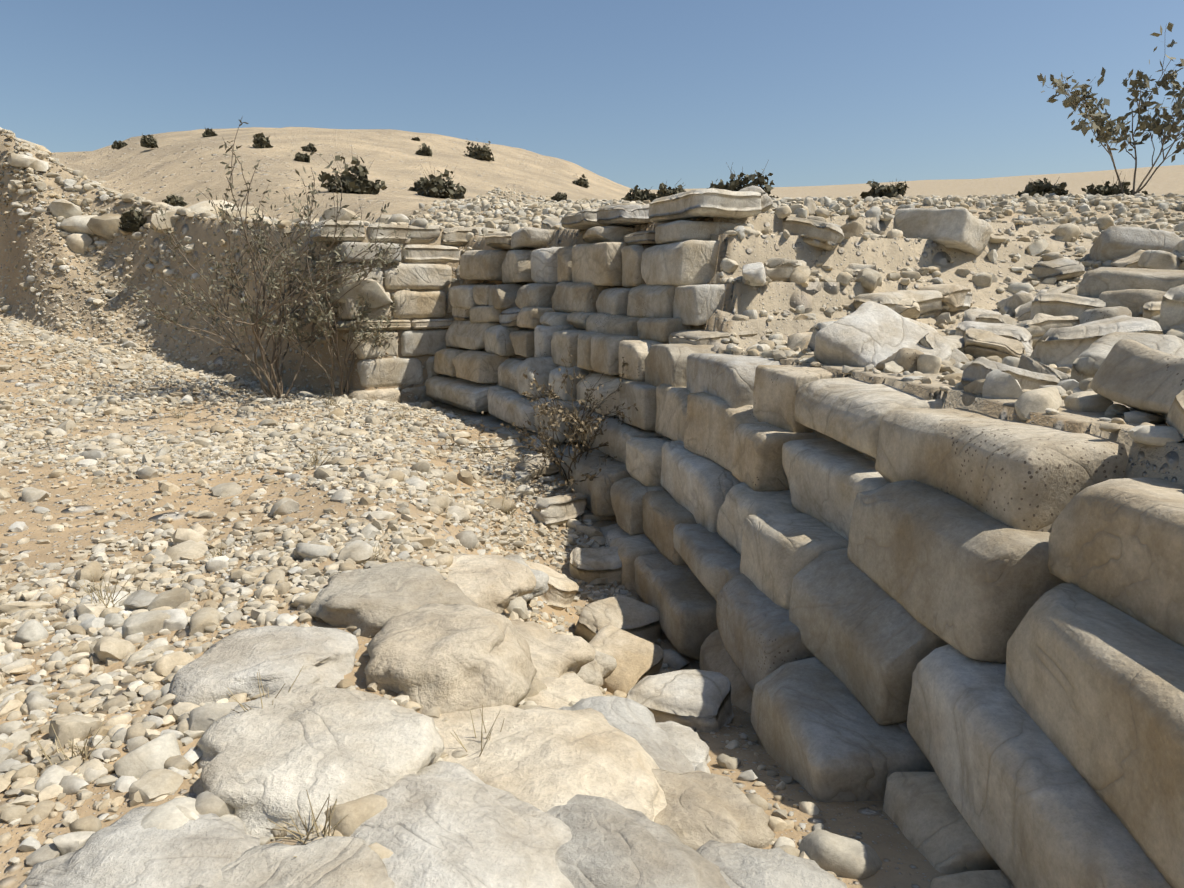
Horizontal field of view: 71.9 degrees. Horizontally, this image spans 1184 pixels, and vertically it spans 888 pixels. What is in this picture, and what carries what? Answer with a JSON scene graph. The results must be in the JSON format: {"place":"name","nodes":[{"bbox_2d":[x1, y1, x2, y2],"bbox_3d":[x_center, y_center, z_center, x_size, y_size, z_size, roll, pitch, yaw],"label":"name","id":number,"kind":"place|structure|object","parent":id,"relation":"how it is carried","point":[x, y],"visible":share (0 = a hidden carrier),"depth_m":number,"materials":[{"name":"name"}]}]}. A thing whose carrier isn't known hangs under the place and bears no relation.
{"place":"outdoors","nodes":[
{"label":"outdoors","id":0,"kind":"place"},
{"bbox_2d":[238,165,406,396],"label":"bush leaves","id":1,"kind":"object","parent":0,"point":[317,313],"depth_m":11.97,"materials":[{"name":"plant"}]},
{"bbox_2d":[431,347,637,499],"bbox_3d":[-0.154,-0.059,8.641,2.378,2.032,1.948,-11,15,-46],"label":"dry shrub","id":2,"kind":"object","parent":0,"point":[544,412],"depth_m":8.43,"materials":[{"name":"brown plant"}]},
{"bbox_2d":[0,127,1183,887],"bbox_3d":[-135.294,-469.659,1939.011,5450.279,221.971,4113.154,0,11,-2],"label":"terrain","id":3,"kind":"structure","parent":0,"point":[188,165],"depth_m":10.55,"materials":[{"name":"beige sand"}]},
{"bbox_2d":[0,127,442,307],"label":"hill rocks","id":4,"kind":"object","parent":3,"relation":"on","point":[77,226],"visible":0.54,"depth_m":16.09,"materials":[{"name":"beige stone"}]},
{"bbox_2d":[118,116,410,398],"bbox_3d":[-4.661,-2.473,11.550,4.870,3.902,3.675,9,14,40],"label":"bush","id":5,"kind":"object","parent":3,"relation":"on","point":[277,391],"depth_m":11.69,"materials":[{"name":"brown plant"}]},
{"bbox_2d":[33,378,615,856],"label":"tufts","id":6,"kind":"object","parent":3,"relation":"on","point":[111,596],"visible":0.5,"depth_m":3.05,"materials":[{"name":"plant"}]},
{"bbox_2d":[0,156,672,673],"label":"pebbles","id":7,"kind":"object","parent":3,"relation":"on","point":[338,534],"visible":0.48,"depth_m":8.30,"materials":[{"name":"beige gravel"}]},
{"bbox_2d":[0,157,842,887],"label":"rocks","id":8,"kind":"object","parent":3,"relation":"on","point":[18,773],"visible":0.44,"depth_m":4.87,"materials":[{"name":"beige stone"}]},
{"bbox_2d":[18,554,846,887],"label":"bedrock","id":9,"kind":"structure","parent":3,"relation":"on","point":[594,786],"depth_m":2.79,"materials":[{"name":"beige stone"}]},
{"bbox_2d":[0,539,881,879],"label":"rocks","id":10,"kind":"object","parent":3,"relation":"on","point":[150,763],"visible":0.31,"depth_m":3.32,"materials":[{"name":"beige stone"}]},
{"bbox_2d":[308,188,1183,887],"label":"stone wall","id":11,"kind":"structure","parent":3,"relation":"on","point":[952,638],"depth_m":4.12,"materials":[{"name":"stone"}]},
{"bbox_2d":[542,185,1183,439],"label":"rubble","id":12,"kind":"object","parent":11,"relation":"on","point":[1131,373],"visible":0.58,"depth_m":6.64,"materials":[{"name":"stone"}]},
{"bbox_2d":[408,187,1183,445],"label":"rocks","id":13,"kind":"object","parent":3,"relation":"on","point":[996,384],"visible":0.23,"depth_m":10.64,"materials":[{"name":"beige stone"}]},
{"bbox_2d":[0,0,1183,189],"label":"sky","id":14,"kind":"structure","parent":0,"point":[646,94],"materials":[{"name":"blue"}]},
{"bbox_2d":[1037,22,1183,195],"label":"tree","id":15,"kind":"object","parent":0,"point":[1143,123],"depth_m":17.98,"materials":[{"name":"green plant"}]}
]}

